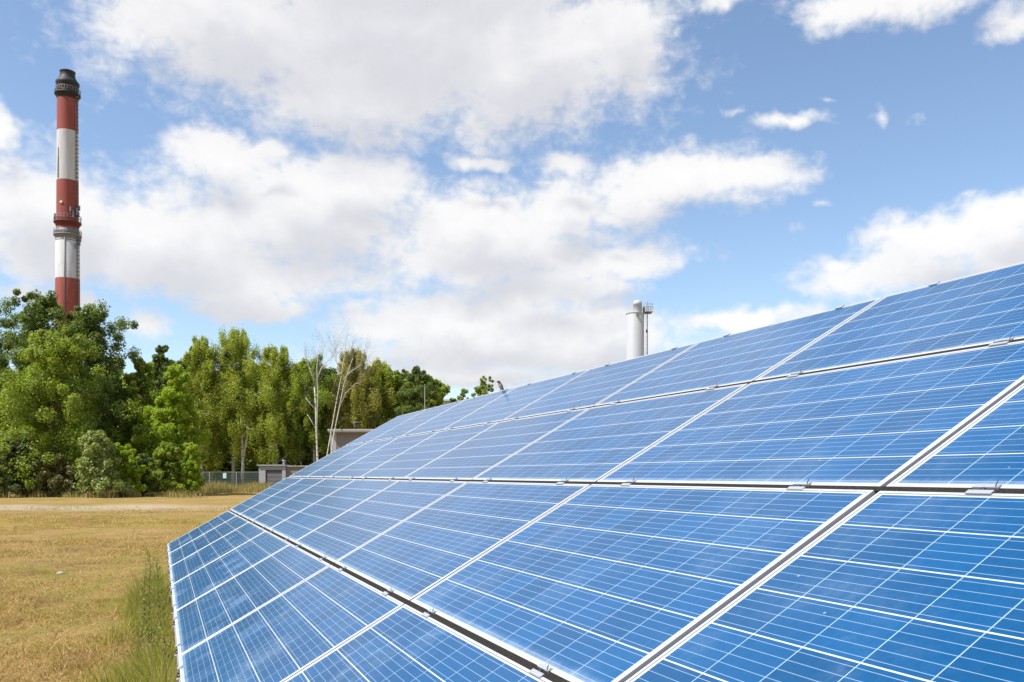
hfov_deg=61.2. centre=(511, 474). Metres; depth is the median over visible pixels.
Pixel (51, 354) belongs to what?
broadleaf tree
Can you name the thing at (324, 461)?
solar panel
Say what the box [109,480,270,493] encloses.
tall dry grass
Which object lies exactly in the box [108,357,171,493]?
broadleaf tree
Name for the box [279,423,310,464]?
birch tree
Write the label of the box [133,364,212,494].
broadleaf tree
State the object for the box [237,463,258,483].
undergrowth bush
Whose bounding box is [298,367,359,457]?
background tree
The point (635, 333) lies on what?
steel stack
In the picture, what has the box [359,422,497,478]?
solar panel
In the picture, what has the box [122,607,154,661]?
tall weed
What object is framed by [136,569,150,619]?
tall weed
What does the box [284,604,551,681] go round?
solar panel
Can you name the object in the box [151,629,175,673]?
tall weed
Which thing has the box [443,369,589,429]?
solar panel
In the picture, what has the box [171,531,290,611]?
solar panel
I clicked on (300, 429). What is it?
birch tree
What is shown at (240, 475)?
undergrowth bush
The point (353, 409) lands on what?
birch tree
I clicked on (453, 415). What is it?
solar panel
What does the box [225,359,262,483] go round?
birch tree
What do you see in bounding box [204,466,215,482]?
undergrowth bush
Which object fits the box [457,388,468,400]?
sapling
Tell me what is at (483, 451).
solar panel
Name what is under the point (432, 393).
broadleaf tree
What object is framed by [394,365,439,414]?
broadleaf tree
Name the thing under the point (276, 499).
solar panel
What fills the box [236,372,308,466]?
background tree
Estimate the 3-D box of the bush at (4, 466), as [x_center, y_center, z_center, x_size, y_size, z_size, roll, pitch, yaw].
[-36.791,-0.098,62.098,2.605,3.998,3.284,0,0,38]
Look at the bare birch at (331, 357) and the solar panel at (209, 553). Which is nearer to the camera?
the solar panel at (209, 553)
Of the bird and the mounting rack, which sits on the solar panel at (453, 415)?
the bird
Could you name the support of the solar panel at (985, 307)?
attached to the mounting rack
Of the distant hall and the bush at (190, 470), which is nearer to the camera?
the bush at (190, 470)
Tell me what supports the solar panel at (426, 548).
attached to the mounting rack
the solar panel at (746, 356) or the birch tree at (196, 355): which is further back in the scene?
the birch tree at (196, 355)
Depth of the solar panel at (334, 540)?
5.91 m
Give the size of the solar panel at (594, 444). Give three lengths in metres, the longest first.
1.654 x 0.966 x 0.041 m
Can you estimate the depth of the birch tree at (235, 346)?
96.19 m
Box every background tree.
[92,365,124,455]
[108,376,151,436]
[114,358,228,453]
[133,361,163,419]
[184,386,248,460]
[218,371,252,456]
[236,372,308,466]
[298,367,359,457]
[360,365,414,416]
[393,370,434,408]
[411,374,450,406]
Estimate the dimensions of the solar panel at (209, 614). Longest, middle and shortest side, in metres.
1.654 x 0.966 x 0.040 m
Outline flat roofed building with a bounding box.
[327,422,373,453]
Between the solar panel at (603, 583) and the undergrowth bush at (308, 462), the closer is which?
the solar panel at (603, 583)
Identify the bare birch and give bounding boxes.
[296,322,348,460]
[305,363,322,460]
[309,317,386,455]
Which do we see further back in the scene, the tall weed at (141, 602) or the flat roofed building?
the flat roofed building
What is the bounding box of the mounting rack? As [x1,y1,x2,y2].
[167,281,1023,681]
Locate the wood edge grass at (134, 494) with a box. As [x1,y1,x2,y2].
[0,488,206,497]
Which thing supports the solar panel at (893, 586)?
attached to the mounting rack
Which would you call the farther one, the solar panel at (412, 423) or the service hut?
the service hut
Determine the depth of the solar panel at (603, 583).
2.65 m
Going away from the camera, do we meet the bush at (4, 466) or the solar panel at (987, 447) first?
the solar panel at (987, 447)
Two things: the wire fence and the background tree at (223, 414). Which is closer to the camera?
the wire fence
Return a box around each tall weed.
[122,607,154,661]
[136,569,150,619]
[136,617,170,658]
[138,549,159,644]
[151,557,169,626]
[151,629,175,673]
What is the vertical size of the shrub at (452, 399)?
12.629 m
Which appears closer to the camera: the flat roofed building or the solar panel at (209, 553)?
the solar panel at (209, 553)
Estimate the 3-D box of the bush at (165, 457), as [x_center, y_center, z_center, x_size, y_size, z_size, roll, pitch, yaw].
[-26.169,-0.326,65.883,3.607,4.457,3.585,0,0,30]
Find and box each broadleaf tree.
[0,288,86,454]
[0,297,39,459]
[0,326,143,493]
[30,299,149,448]
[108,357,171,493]
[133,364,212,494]
[373,374,417,423]
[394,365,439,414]
[426,391,437,408]
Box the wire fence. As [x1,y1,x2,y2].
[201,472,251,484]
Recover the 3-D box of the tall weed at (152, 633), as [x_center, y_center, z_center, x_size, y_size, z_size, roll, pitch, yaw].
[-2.932,1.415,7.079,0.254,0.532,0.224,0,0,-30]
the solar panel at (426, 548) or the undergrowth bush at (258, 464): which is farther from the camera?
the undergrowth bush at (258, 464)
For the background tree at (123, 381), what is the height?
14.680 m
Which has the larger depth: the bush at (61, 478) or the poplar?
the poplar
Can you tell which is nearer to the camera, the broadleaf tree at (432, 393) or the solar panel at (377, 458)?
the solar panel at (377, 458)
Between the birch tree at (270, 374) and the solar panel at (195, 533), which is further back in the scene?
the birch tree at (270, 374)
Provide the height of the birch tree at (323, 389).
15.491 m
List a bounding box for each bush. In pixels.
[0,437,45,495]
[0,452,17,492]
[18,453,78,496]
[70,430,134,494]
[113,442,147,491]
[121,453,167,495]
[141,441,194,492]
[174,442,203,494]
[204,461,231,484]
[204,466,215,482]
[213,452,252,483]
[231,465,247,485]
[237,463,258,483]
[239,462,274,467]
[273,451,312,465]
[298,459,312,465]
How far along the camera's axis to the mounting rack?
3.21 m
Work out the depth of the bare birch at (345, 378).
79.97 m
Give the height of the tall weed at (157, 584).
0.844 m
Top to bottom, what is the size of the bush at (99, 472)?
5.173 m
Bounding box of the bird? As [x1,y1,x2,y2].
[497,381,503,390]
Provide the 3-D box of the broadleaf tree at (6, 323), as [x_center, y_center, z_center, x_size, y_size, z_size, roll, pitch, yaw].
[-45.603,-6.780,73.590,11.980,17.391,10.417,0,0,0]
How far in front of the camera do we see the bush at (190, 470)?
65.71 m
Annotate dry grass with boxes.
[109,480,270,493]
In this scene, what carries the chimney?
on the ground at (221, 500)
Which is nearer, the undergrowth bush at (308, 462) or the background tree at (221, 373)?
the undergrowth bush at (308, 462)
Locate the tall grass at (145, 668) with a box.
[58,556,177,681]
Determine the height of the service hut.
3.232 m
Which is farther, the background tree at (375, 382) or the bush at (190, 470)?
the background tree at (375, 382)
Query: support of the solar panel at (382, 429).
attached to the mounting rack
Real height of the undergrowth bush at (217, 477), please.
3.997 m
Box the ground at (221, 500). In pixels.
[0,491,257,681]
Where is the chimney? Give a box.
[53,69,81,335]
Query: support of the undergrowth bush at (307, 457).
on the ground at (221, 500)
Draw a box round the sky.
[0,0,1023,398]
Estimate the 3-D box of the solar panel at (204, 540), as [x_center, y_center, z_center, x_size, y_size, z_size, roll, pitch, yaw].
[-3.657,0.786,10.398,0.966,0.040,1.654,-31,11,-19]
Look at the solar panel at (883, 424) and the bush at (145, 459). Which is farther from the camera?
the bush at (145, 459)
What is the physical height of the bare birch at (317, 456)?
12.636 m
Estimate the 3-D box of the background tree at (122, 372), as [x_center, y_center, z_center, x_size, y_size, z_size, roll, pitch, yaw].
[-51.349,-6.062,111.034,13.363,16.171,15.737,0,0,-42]
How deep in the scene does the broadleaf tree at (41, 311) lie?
70.69 m
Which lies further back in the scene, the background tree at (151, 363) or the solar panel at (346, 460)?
the background tree at (151, 363)
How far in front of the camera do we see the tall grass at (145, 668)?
7.36 m
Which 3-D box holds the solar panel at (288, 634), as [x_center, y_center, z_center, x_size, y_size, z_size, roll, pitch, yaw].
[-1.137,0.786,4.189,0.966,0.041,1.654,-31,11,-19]
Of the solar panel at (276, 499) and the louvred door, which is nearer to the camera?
the solar panel at (276, 499)
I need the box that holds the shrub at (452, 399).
[449,397,456,402]
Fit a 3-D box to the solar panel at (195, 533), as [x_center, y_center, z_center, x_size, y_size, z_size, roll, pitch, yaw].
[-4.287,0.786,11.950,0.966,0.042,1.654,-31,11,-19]
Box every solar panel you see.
[167,511,236,553]
[168,515,248,566]
[170,522,265,584]
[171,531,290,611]
[174,544,329,655]
[179,565,403,681]
[230,477,302,513]
[239,478,325,520]
[252,478,355,528]
[269,479,398,541]
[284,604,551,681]
[289,443,365,476]
[295,480,466,562]
[307,438,396,476]
[330,431,439,477]
[335,482,589,600]
[347,409,425,444]
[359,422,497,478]
[369,400,463,441]
[400,387,515,436]
[403,408,589,479]
[411,484,874,681]
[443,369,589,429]
[472,384,747,481]
[502,342,698,420]
[595,297,882,405]
[597,341,1023,485]
[625,491,1023,681]
[754,262,1023,380]
[887,383,1023,488]
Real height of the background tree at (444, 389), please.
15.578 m
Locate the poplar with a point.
(160, 360)
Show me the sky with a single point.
(488, 188)
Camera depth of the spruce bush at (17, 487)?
62.45 m
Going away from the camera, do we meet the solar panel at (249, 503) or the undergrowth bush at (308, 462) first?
the solar panel at (249, 503)
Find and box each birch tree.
[172,334,246,474]
[184,322,290,486]
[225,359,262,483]
[242,343,320,469]
[272,353,341,462]
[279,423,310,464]
[283,400,320,465]
[323,344,395,429]
[358,358,401,428]
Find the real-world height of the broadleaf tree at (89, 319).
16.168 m
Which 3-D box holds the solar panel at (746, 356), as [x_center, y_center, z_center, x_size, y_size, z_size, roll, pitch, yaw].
[1.256,-0.678,5.160,0.966,0.042,1.654,-31,11,-19]
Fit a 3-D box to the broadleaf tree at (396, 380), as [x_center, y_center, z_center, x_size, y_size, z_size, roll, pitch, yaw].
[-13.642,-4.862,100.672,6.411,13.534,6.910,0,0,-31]
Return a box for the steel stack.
[626,300,652,359]
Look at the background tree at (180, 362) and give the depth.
107.67 m
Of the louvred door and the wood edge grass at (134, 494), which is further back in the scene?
the louvred door
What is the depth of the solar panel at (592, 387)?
6.57 m
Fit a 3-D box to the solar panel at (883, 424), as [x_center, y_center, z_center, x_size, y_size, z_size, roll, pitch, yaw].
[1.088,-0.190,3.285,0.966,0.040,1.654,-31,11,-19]
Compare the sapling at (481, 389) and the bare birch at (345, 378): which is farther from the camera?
the sapling at (481, 389)
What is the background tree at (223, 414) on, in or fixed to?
on the ground at (221, 500)
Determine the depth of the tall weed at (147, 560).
8.29 m
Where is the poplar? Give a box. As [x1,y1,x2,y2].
[151,345,171,439]
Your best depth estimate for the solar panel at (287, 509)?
9.07 m
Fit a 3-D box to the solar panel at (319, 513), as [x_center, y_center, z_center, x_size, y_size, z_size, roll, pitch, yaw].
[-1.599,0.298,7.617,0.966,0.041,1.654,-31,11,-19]
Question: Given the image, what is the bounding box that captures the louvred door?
[266,470,281,486]
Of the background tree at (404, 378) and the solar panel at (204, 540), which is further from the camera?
the background tree at (404, 378)
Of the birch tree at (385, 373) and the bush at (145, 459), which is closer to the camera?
the bush at (145, 459)
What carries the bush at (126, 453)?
on the ground at (221, 500)
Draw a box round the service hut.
[257,460,306,486]
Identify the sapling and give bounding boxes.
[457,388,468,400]
[466,375,493,398]
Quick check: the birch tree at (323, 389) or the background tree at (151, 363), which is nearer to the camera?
the birch tree at (323, 389)
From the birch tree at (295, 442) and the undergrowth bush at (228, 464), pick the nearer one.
the birch tree at (295, 442)
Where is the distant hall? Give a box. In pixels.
[443,399,458,403]

